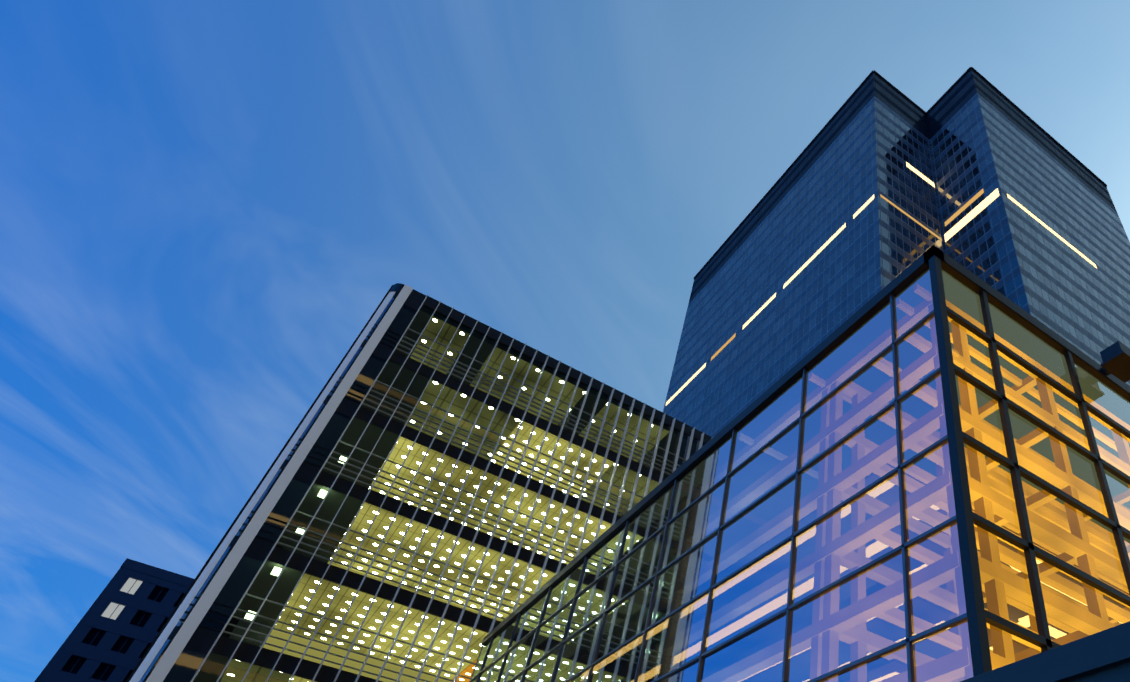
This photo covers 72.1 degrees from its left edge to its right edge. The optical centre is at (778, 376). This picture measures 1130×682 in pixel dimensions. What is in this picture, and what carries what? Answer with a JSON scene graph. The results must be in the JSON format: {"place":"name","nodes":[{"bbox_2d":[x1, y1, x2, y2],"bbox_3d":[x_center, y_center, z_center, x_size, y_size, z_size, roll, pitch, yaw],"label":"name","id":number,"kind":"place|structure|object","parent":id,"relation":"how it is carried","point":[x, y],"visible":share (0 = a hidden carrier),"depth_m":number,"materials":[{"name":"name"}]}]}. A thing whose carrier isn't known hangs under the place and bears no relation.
{"place":"outdoors","nodes":[
{"label":"outdoors","id":0,"kind":"place"},
{"bbox_2d":[34,558,193,681],"bbox_3d":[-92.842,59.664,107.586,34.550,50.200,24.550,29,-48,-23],"label":"building","id":1,"kind":"structure","parent":0,"point":[116,630],"depth_m":106.01,"materials":[{"name":"blue"}]},
{"bbox_2d":[0,0,1129,681],"label":"sky","id":2,"kind":"structure","parent":0,"point":[205,205],"materials":[{"name":"blue"}]},
{"bbox_2d":[663,67,1129,436],"bbox_3d":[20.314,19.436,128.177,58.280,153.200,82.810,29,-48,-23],"label":"tower","id":3,"kind":"structure","parent":0,"point":[880,184],"depth_m":132.12,"materials":[{"name":"blue glass"}]},
{"bbox_2d":[960,621,1129,681],"bbox_3d":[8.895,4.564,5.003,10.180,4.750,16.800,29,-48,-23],"label":"canopy","id":4,"kind":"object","parent":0,"point":[1103,656],"depth_m":6.80,"materials":[{"name":"blue"}]},
{"label":"ground","id":5,"kind":"structure","parent":0,"visible":0},
{"bbox_2d":[126,283,712,681],"bbox_3d":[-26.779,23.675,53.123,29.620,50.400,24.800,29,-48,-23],"label":"office block","id":6,"kind":"structure","parent":5,"relation":"on","point":[441,491],"depth_m":51.95,"materials":[{"name":"grey glass"}]},
{"bbox_2d":[470,245,1129,681],"bbox_3d":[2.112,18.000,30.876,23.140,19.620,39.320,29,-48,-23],"label":"glass building","id":7,"kind":"structure","parent":5,"relation":"on","point":[916,471],"depth_m":20.76,"materials":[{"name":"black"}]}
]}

